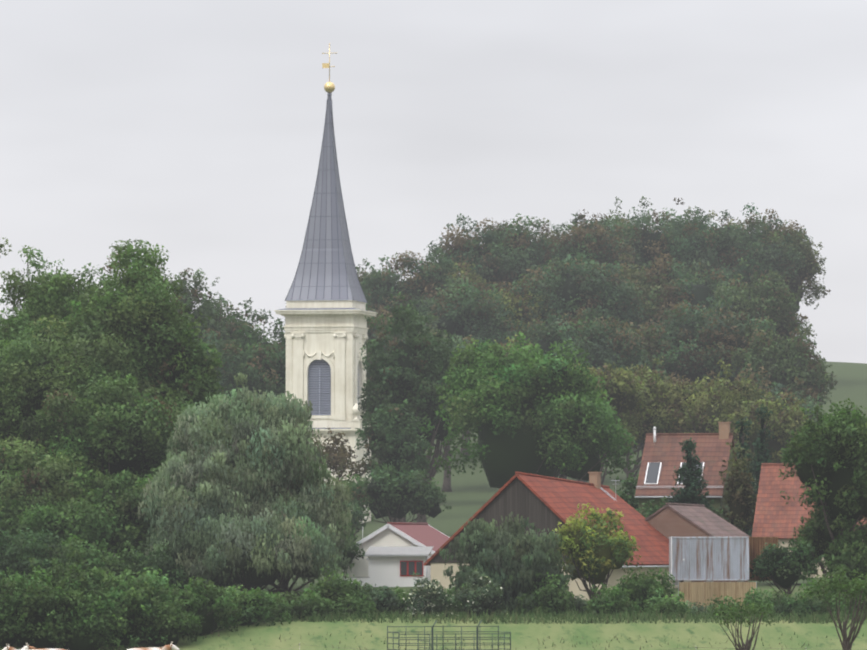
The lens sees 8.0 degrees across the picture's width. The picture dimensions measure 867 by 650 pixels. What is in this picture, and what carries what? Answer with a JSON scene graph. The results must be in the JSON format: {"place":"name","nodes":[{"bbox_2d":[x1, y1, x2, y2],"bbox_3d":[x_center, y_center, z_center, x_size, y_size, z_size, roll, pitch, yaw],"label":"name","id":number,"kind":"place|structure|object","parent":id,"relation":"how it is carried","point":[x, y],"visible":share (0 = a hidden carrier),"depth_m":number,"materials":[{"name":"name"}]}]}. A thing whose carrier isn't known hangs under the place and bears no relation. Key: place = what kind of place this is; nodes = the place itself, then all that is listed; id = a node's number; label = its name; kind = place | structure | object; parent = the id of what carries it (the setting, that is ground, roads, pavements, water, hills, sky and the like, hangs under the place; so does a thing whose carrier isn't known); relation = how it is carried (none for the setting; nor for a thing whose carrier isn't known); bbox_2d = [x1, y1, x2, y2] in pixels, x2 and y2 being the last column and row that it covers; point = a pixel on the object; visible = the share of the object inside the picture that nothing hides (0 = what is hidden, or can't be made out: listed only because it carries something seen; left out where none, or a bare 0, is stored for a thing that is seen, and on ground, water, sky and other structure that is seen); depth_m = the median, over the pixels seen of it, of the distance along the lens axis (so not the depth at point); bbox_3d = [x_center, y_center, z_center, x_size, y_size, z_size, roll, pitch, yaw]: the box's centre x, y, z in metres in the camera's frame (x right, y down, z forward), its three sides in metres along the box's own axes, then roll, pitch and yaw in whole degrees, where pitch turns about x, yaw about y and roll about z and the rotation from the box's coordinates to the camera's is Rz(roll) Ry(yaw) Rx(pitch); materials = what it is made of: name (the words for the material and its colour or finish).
{"place":"outdoors","nodes":[
{"label":"outdoors","id":0,"kind":"place"},
{"bbox_2d":[0,361,866,649],"bbox_3d":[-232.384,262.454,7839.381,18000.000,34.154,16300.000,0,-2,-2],"label":"ground","id":1,"kind":"structure","parent":0,"point":[470,495],"depth_m":384.88,"materials":[{"name":"green plant"}]},
{"bbox_2d":[0,571,33,646],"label":"bush","id":2,"kind":"object","parent":1,"relation":"on","point":[4,621],"visible":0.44,"depth_m":376.68,"materials":[{"name":"green plant"}]},
{"bbox_2d":[0,494,39,550],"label":"tree","id":3,"kind":"object","parent":1,"relation":"on","point":[10,515],"visible":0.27,"depth_m":426.75,"materials":[{"name":"green plant"}]},
{"bbox_2d":[0,527,70,589],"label":"understorey tree","id":4,"kind":"object","parent":1,"relation":"on","point":[17,553],"visible":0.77,"depth_m":409.40,"materials":[{"name":"green plant"}]},
{"bbox_2d":[0,337,72,469],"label":"tree","id":5,"kind":"object","parent":1,"relation":"on","point":[13,391],"visible":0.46,"depth_m":438.54,"materials":[{"name":"green plant"}]},
{"bbox_2d":[0,238,94,360],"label":"tree","id":6,"kind":"object","parent":1,"relation":"on","point":[46,295],"visible":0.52,"depth_m":449.47,"materials":[{"name":"green plant"}]},
{"bbox_2d":[0,557,111,648],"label":"bush","id":7,"kind":"object","parent":1,"relation":"on","point":[40,596],"visible":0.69,"depth_m":376.26,"materials":[{"name":"green plant"}]},
{"bbox_2d":[0,433,120,520],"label":"tree","id":8,"kind":"object","parent":1,"relation":"on","point":[50,481],"visible":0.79,"depth_m":430.54,"materials":[{"name":"green plant"}]},
{"bbox_2d":[13,497,154,555],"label":"tree","id":9,"kind":"object","parent":1,"relation":"on","point":[85,521],"visible":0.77,"depth_m":424.01,"materials":[{"name":"green plant"}]},
{"bbox_2d":[42,586,133,649],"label":"bush","id":10,"kind":"object","parent":1,"relation":"on","point":[95,624],"visible":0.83,"depth_m":375.20,"materials":[{"name":"green plant"}]},
{"bbox_2d":[0,300,177,447],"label":"tree","id":11,"kind":"object","parent":1,"relation":"on","point":[79,369],"visible":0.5,"depth_m":441.67,"materials":[{"name":"green plant"}]},
{"bbox_2d":[38,533,160,590],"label":"bush","id":12,"kind":"object","parent":1,"relation":"on","point":[94,556],"visible":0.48,"depth_m":409.90,"materials":[{"name":"green plant"}]},
{"bbox_2d":[20,374,198,559],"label":"tree","id":13,"kind":"object","parent":1,"relation":"on","point":[117,431],"visible":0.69,"depth_m":433.25,"materials":[{"name":"green plant"}]},
{"bbox_2d":[79,465,161,554],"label":"tree","id":14,"kind":"object","parent":1,"relation":"on","point":[125,494],"visible":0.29,"depth_m":426.21,"materials":[{"name":"green plant"}]},
{"bbox_2d":[54,239,212,557],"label":"tree","id":15,"kind":"object","parent":1,"relation":"on","point":[137,301],"visible":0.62,"depth_m":445.45,"materials":[{"name":"green plant"}]},
{"bbox_2d":[69,566,201,646],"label":"bush","id":16,"kind":"object","parent":1,"relation":"on","point":[132,597],"visible":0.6,"depth_m":377.49,"materials":[{"name":"green plant"}]},
{"bbox_2d":[129,594,201,647],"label":"bush","id":17,"kind":"object","parent":1,"relation":"on","point":[172,627],"visible":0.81,"depth_m":377.41,"materials":[{"name":"green plant"}]},
{"bbox_2d":[124,541,222,594],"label":"bush","id":18,"kind":"object","parent":1,"relation":"on","point":[171,570],"visible":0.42,"depth_m":411.19,"materials":[{"name":"green plant"}]},
{"bbox_2d":[140,304,225,410],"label":"tree","id":19,"kind":"object","parent":1,"relation":"on","point":[191,374],"visible":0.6,"depth_m":445.03,"materials":[{"name":"green plant"}]},
{"bbox_2d":[137,439,249,587],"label":"willow tree","id":20,"kind":"object","parent":1,"relation":"on","point":[175,493],"visible":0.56,"depth_m":412.52,"materials":[{"name":"green plant"}]},
{"bbox_2d":[171,268,231,377],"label":"tree","id":21,"kind":"object","parent":1,"relation":"on","point":[209,309],"visible":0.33,"depth_m":656.22,"materials":[{"name":"green plant"}]},
{"bbox_2d":[161,576,243,635],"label":"bush","id":22,"kind":"object","parent":1,"relation":"on","point":[210,608],"visible":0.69,"depth_m":381.60,"materials":[{"name":"green plant"}]},
{"bbox_2d":[220,300,262,384],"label":"tree","id":23,"kind":"object","parent":1,"relation":"on","point":[235,325],"visible":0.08,"depth_m":667.26,"materials":[{"name":"green plant"}]},
{"bbox_2d":[165,372,327,589],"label":"willow tree","id":24,"kind":"object","parent":1,"relation":"on","point":[267,442],"visible":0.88,"depth_m":413.61,"materials":[{"name":"green plant"}]},
{"bbox_2d":[215,335,285,399],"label":"tree","id":25,"kind":"object","parent":1,"relation":"on","point":[264,372],"visible":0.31,"depth_m":635.85,"materials":[{"name":"green plant"}]},
{"bbox_2d":[212,584,290,626],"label":"bush","id":26,"kind":"object","parent":1,"relation":"on","point":[252,602],"visible":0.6,"depth_m":385.54,"materials":[{"name":"green plant"}]},
{"bbox_2d":[226,297,285,391],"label":"tree","id":27,"kind":"object","parent":1,"relation":"on","point":[256,339],"visible":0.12,"depth_m":660.94,"materials":[{"name":"green plant"}]},
{"bbox_2d":[160,492,354,592],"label":"willow tree","id":28,"kind":"object","parent":1,"relation":"on","point":[260,552],"visible":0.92,"depth_m":409.97,"materials":[{"name":"green plant"}]},
{"bbox_2d":[236,457,355,591],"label":"willow tree","id":29,"kind":"object","parent":1,"relation":"on","point":[318,498],"visible":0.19,"depth_m":414.30,"materials":[{"name":"green plant"}]},
{"bbox_2d":[263,588,331,621],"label":"bush","id":30,"kind":"object","parent":1,"relation":"on","point":[308,605],"visible":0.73,"depth_m":389.44,"materials":[{"name":"green plant"}]},
{"bbox_2d":[274,43,377,522],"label":"church tower","id":31,"kind":"structure","parent":1,"relation":"on","point":[324,312],"depth_m":604.58,"materials":[{"name":"beige paint"}]},
{"bbox_2d":[303,566,372,613],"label":"bush","id":32,"kind":"object","parent":1,"relation":"on","point":[331,587],"visible":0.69,"depth_m":392.98,"materials":[{"name":"green plant"}]},
{"bbox_2d":[309,427,374,484],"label":"churchyard tree","id":33,"kind":"object","parent":1,"relation":"on","point":[337,459],"visible":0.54,"depth_m":555.61,"materials":[{"name":"brown plant"}]},
{"bbox_2d":[327,522,365,580],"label":"bush","id":34,"kind":"object","parent":1,"relation":"on","point":[353,552],"visible":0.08,"depth_m":428.43,"materials":[{"name":"green plant"}]},
{"bbox_2d":[329,586,376,617],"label":"bush","id":35,"kind":"object","parent":1,"relation":"on","point":[355,603],"visible":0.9,"depth_m":392.14,"materials":[{"name":"green plant"}]},
{"bbox_2d":[338,502,373,539],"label":"bush","id":36,"kind":"object","parent":1,"relation":"on","point":[357,515],"visible":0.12,"depth_m":536.09,"materials":[{"name":"green plant"}]},
{"bbox_2d":[358,582,401,616],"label":"bush","id":37,"kind":"object","parent":1,"relation":"on","point":[383,597],"visible":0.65,"depth_m":394.38,"materials":[{"name":"green plant"}]},
{"bbox_2d":[366,303,407,395],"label":"forest tree","id":38,"kind":"object","parent":1,"relation":"on","point":[371,335],"visible":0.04,"depth_m":716.61,"materials":[{"name":"green plant"}]},
{"bbox_2d":[354,395,431,521],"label":"churchyard tree","id":39,"kind":"object","parent":1,"relation":"on","point":[389,437],"visible":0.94,"depth_m":561.07,"materials":[{"name":"green plant"}]},
{"bbox_2d":[337,459,451,523],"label":"churchyard tree","id":40,"kind":"object","parent":1,"relation":"on","point":[393,496],"visible":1,"depth_m":540.29,"materials":[{"name":"green plant"}]},
{"bbox_2d":[343,522,449,582],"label":"white house","id":41,"kind":"structure","parent":1,"relation":"on","point":[399,534],"depth_m":429.78,"materials":[{"name":"grey paint"}]},
{"bbox_2d":[365,546,433,586],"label":"white house annex","id":42,"kind":"object","parent":1,"relation":"on","point":[390,566],"visible":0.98,"depth_m":424.77,"materials":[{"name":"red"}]},
{"bbox_2d":[355,292,449,521],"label":"churchyard tree","id":43,"kind":"object","parent":1,"relation":"on","point":[402,373],"visible":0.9,"depth_m":571.08,"materials":[{"name":"green plant"}]},
{"bbox_2d":[360,246,463,328],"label":"forest tree","id":44,"kind":"object","parent":1,"relation":"on","point":[426,280],"visible":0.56,"depth_m":785.90,"materials":[{"name":"green plant"}]},
{"bbox_2d":[404,571,461,616],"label":"flowering bush","id":45,"kind":"object","parent":1,"relation":"on","point":[427,599],"visible":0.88,"depth_m":393.12,"materials":[{"name":"green plant"}]},
{"bbox_2d":[1,605,866,649],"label":"meadow grass","id":46,"kind":"structure","parent":1,"relation":"on","point":[516,617],"depth_m":389.80,"materials":[{"name":"green plant"}]},
{"bbox_2d":[407,314,460,522],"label":"churchyard tree","id":47,"kind":"object","parent":1,"relation":"on","point":[441,433],"visible":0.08,"depth_m":577.17,"materials":[{"name":"green plant"}]},
{"bbox_2d":[404,332,486,491],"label":"forest tree","id":48,"kind":"object","parent":1,"relation":"on","point":[446,486],"depth_m":677.12,"materials":[{"name":"green plant"}]},
{"bbox_2d":[387,620,510,649],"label":"metal fence","id":49,"kind":"object","parent":1,"relation":"on","point":[455,639],"visible":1,"depth_m":349.39,"materials":[{"name":"metal"}]},
{"bbox_2d":[409,261,495,310],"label":"forest tree","id":50,"kind":"object","parent":1,"relation":"on","point":[473,275],"visible":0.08,"depth_m":807.29,"materials":[{"name":"green plant"}]},
{"bbox_2d":[409,275,526,455],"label":"forest tree","id":51,"kind":"object","parent":1,"relation":"on","point":[466,312],"visible":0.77,"depth_m":733.27,"materials":[{"name":"green plant"}]},
{"bbox_2d":[452,567,507,617],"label":"flowering bush","id":52,"kind":"object","parent":1,"relation":"on","point":[473,595],"visible":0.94,"depth_m":392.55,"materials":[{"name":"green plant"}]},
{"bbox_2d":[424,213,552,297],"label":"forest tree","id":53,"kind":"object","parent":1,"relation":"on","point":[506,255],"visible":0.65,"depth_m":814.28,"materials":[{"name":"green plant"}]},
{"bbox_2d":[439,512,575,616],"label":"sallow bush","id":54,"kind":"object","parent":1,"relation":"on","point":[512,559],"visible":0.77,"depth_m":396.38,"materials":[{"name":"green plant"}]},
{"bbox_2d":[485,278,569,347],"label":"forest tree","id":55,"kind":"object","parent":1,"relation":"on","point":[512,300],"visible":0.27,"depth_m":745.31,"materials":[{"name":"green plant"}]},
{"bbox_2d":[420,331,637,487],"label":"ash tree","id":56,"kind":"object","parent":1,"relation":"on","point":[525,413],"visible":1,"depth_m":514.63,"materials":[{"name":"green plant"}]},
{"bbox_2d":[514,571,576,616],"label":"bush","id":57,"kind":"object","parent":1,"relation":"on","point":[549,597],"visible":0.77,"depth_m":394.43,"materials":[{"name":"green plant"}]},
{"bbox_2d":[424,472,690,600],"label":"house","id":58,"kind":"structure","parent":1,"relation":"on","point":[541,502],"depth_m":414.34,"materials":[{"name":"tile"}]},
{"bbox_2d":[510,251,646,337],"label":"forest tree","id":59,"kind":"object","parent":1,"relation":"on","point":[575,287],"visible":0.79,"depth_m":744.55,"materials":[{"name":"green plant"}]},
{"bbox_2d":[515,307,652,481],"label":"forest tree","id":60,"kind":"object","parent":1,"relation":"on","point":[605,340],"visible":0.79,"depth_m":684.68,"materials":[{"name":"green plant"}]},
{"bbox_2d":[528,209,642,277],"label":"forest tree","id":61,"kind":"object","parent":1,"relation":"on","point":[600,246],"visible":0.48,"depth_m":814.65,"materials":[{"name":"green plant"}]},
{"bbox_2d":[551,503,642,600],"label":"yellow tree","id":62,"kind":"object","parent":1,"relation":"on","point":[595,553],"visible":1,"depth_m":400.55,"materials":[{"name":"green plant"}]},
{"bbox_2d":[565,196,652,266],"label":"forest tree","id":63,"kind":"object","parent":1,"relation":"on","point":[618,219],"visible":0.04,"depth_m":837.23,"materials":[{"name":"green plant"}]},
{"bbox_2d":[568,362,652,484],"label":"olive tree","id":64,"kind":"object","parent":1,"relation":"on","point":[623,395],"visible":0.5,"depth_m":596.38,"materials":[{"name":"green plant"}]},
{"bbox_2d":[578,582,642,617],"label":"bush","id":65,"kind":"object","parent":1,"relation":"on","point":[607,601],"visible":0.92,"depth_m":393.33,"materials":[{"name":"green plant"}]},
{"bbox_2d":[614,472,638,510],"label":"bush","id":66,"kind":"object","parent":1,"relation":"on","point":[630,499],"visible":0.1,"depth_m":446.74,"materials":[{"name":"green plant"}]},
{"bbox_2d":[597,362,682,495],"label":"forest tree","id":67,"kind":"object","parent":1,"relation":"on","point":[636,466],"depth_m":647.79,"materials":[{"name":"green plant"}]},
{"bbox_2d":[615,567,665,615],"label":"bush","id":68,"kind":"object","parent":1,"relation":"on","point":[641,591],"visible":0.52,"depth_m":395.68,"materials":[{"name":"green plant"}]},
{"bbox_2d":[616,253,687,341],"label":"forest tree","id":69,"kind":"object","parent":1,"relation":"on","point":[644,287],"visible":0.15,"depth_m":756.57,"materials":[{"name":"green plant"}]},
{"bbox_2d":[635,496,668,517],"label":"bush","id":70,"kind":"object","parent":1,"relation":"on","point":[652,509],"visible":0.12,"depth_m":437.43,"materials":[{"name":"green plant"}]},
{"bbox_2d":[621,319,686,460],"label":"forest tree","id":71,"kind":"object","parent":1,"relation":"on","point":[648,345],"visible":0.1,"depth_m":696.02,"materials":[{"name":"green plant"}]},
{"bbox_2d":[631,567,677,598],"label":"yard bush","id":72,"kind":"object","parent":1,"relation":"on","point":[665,581],"visible":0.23,"depth_m":401.13,"materials":[{"name":"green plant"}]},
{"bbox_2d":[616,357,709,447],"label":"olive tree","id":73,"kind":"object","parent":1,"relation":"on","point":[663,409],"visible":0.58,"depth_m":601.17,"materials":[{"name":"green plant"}]},
{"bbox_2d":[636,588,693,617],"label":"bush","id":74,"kind":"object","parent":1,"relation":"on","point":[671,605],"visible":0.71,"depth_m":392.91,"materials":[{"name":"green plant"}]},
{"bbox_2d":[607,196,732,287],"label":"forest tree","id":75,"kind":"object","parent":1,"relation":"on","point":[685,247],"visible":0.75,"depth_m":825.04,"materials":[{"name":"green plant"}]},
{"bbox_2d":[635,422,737,523],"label":"tiled house","id":76,"kind":"structure","parent":1,"relation":"on","point":[663,454],"depth_m":442.77,"materials":[{"name":"tile"}]},
{"bbox_2d":[719,442,756,532],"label":"tree","id":77,"kind":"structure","parent":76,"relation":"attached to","point":[739,501],"depth_m":439.53,"materials":[{"name":"green plant"}]},
{"bbox_2d":[668,437,711,510],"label":"spruce tree","id":78,"kind":"object","parent":1,"relation":"on","point":[690,492],"visible":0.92,"depth_m":435.48,"materials":[{"name":"green plant"}]},
{"bbox_2d":[636,253,745,343],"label":"forest tree","id":79,"kind":"object","parent":1,"relation":"on","point":[696,293],"visible":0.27,"depth_m":756.21,"materials":[{"name":"green plant"}]},
{"bbox_2d":[644,503,749,581],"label":"brick shed","id":80,"kind":"structure","parent":1,"relation":"on","point":[667,520],"depth_m":422.96,"materials":[{"name":"tile"}]},
{"bbox_2d":[669,536,748,584],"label":"corrugated metal wall","id":81,"kind":"structure","parent":1,"relation":"on","point":[709,559],"depth_m":404.71,"materials":[{"name":"metal"}]},
{"bbox_2d":[648,300,776,391],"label":"forest tree","id":82,"kind":"object","parent":1,"relation":"on","point":[705,349],"visible":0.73,"depth_m":694.95,"materials":[{"name":"green plant"}]},
{"bbox_2d":[678,582,756,612],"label":"sheet fence","id":83,"kind":"object","parent":1,"relation":"on","point":[699,592],"visible":0.54,"depth_m":400.58,"materials":[{"name":"beige wood"}]},
{"bbox_2d":[673,359,770,453],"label":"olive tree","id":84,"kind":"object","parent":1,"relation":"on","point":[719,401],"visible":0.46,"depth_m":596.87,"materials":[{"name":"green plant"}]},
{"bbox_2d":[707,598,774,649],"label":"shrub","id":85,"kind":"object","parent":1,"relation":"on","point":[732,613],"visible":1,"depth_m":315.44,"materials":[{"name":"green plant"}]},
{"bbox_2d":[735,417,757,536],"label":"conifer tree","id":86,"kind":"object","parent":1,"relation":"on","point":[742,438],"visible":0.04,"depth_m":468.02,"materials":[{"name":"green plant"}]},
{"bbox_2d":[694,202,812,292],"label":"forest tree","id":87,"kind":"object","parent":1,"relation":"on","point":[745,244],"visible":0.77,"depth_m":825.51,"materials":[{"name":"green plant"}]},
{"bbox_2d":[700,257,812,354],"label":"forest tree","id":88,"kind":"object","parent":1,"relation":"on","point":[768,301],"visible":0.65,"depth_m":746.52,"materials":[{"name":"green plant"}]},
{"bbox_2d":[745,537,778,580],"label":"wooden fence","id":89,"kind":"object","parent":1,"relation":"on","point":[756,544],"depth_m":406.81,"materials":[{"name":"brown wood"}]},
{"bbox_2d":[749,403,775,530],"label":"conifer tree","id":90,"kind":"object","parent":1,"relation":"on","point":[761,445],"visible":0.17,"depth_m":472.97,"materials":[{"name":"green plant"}]},
{"bbox_2d":[699,363,829,459],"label":"forest tree","id":91,"kind":"object","parent":1,"relation":"on","point":[807,404],"visible":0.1,"depth_m":647.34,"materials":[{"name":"green plant"}]},
{"bbox_2d":[726,391,808,466],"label":"olive tree","id":92,"kind":"object","parent":1,"relation":"on","point":[782,422],"visible":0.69,"depth_m":586.68,"materials":[{"name":"green plant"}]},
{"bbox_2d":[743,587,798,615],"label":"bush","id":93,"kind":"object","parent":1,"relation":"on","point":[752,598],"visible":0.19,"depth_m":396.51,"materials":[{"name":"green plant"}]},
{"bbox_2d":[728,319,837,405],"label":"forest tree","id":94,"kind":"object","parent":1,"relation":"on","point":[785,365],"visible":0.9,"depth_m":686.78,"materials":[{"name":"green plant"}]},
{"bbox_2d":[749,537,825,596],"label":"bush","id":95,"kind":"object","parent":1,"relation":"on","point":[785,568],"visible":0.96,"depth_m":405.06,"materials":[{"name":"green plant"}]},
{"bbox_2d":[749,222,830,314],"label":"forest tree","id":96,"kind":"object","parent":1,"relation":"on","point":[809,270],"visible":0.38,"depth_m":826.36,"materials":[{"name":"green plant"}]},
{"bbox_2d":[774,592,830,617],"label":"bush","id":97,"kind":"object","parent":1,"relation":"on","point":[800,607],"visible":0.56,"depth_m":393.46,"materials":[{"name":"green plant"}]},
{"bbox_2d":[752,463,866,577],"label":"steep roof house","id":98,"kind":"structure","parent":1,"relation":"on","point":[775,516],"depth_m":435.23,"materials":[{"name":"red tile"}]},
{"bbox_2d":[778,398,866,598],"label":"tree","id":99,"kind":"object","parent":1,"relation":"on","point":[829,459],"visible":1,"depth_m":408.31,"materials":[{"name":"green plant"}]},
{"bbox_2d":[789,505,866,597],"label":"tree","id":100,"kind":"object","parent":1,"relation":"on","point":[814,532],"visible":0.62,"depth_m":409.41,"materials":[{"name":"green plant"}]},
{"bbox_2d":[797,572,858,616],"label":"bush","id":101,"kind":"object","parent":1,"relation":"on","point":[842,605],"visible":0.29,"depth_m":394.80,"materials":[{"name":"green plant"}]},
{"bbox_2d":[798,567,866,649],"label":"shrub","id":102,"kind":"object","parent":1,"relation":"on","point":[852,586],"visible":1,"depth_m":320.43,"materials":[{"name":"green plant"}]},
{"bbox_2d":[821,536,866,581],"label":"bush","id":103,"kind":"object","parent":1,"relation":"on","point":[840,558],"visible":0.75,"depth_m":407.02,"materials":[{"name":"green plant"}]},
{"bbox_2d":[0,0,866,363],"label":"sky","id":104,"kind":"structure","parent":0,"point":[194,129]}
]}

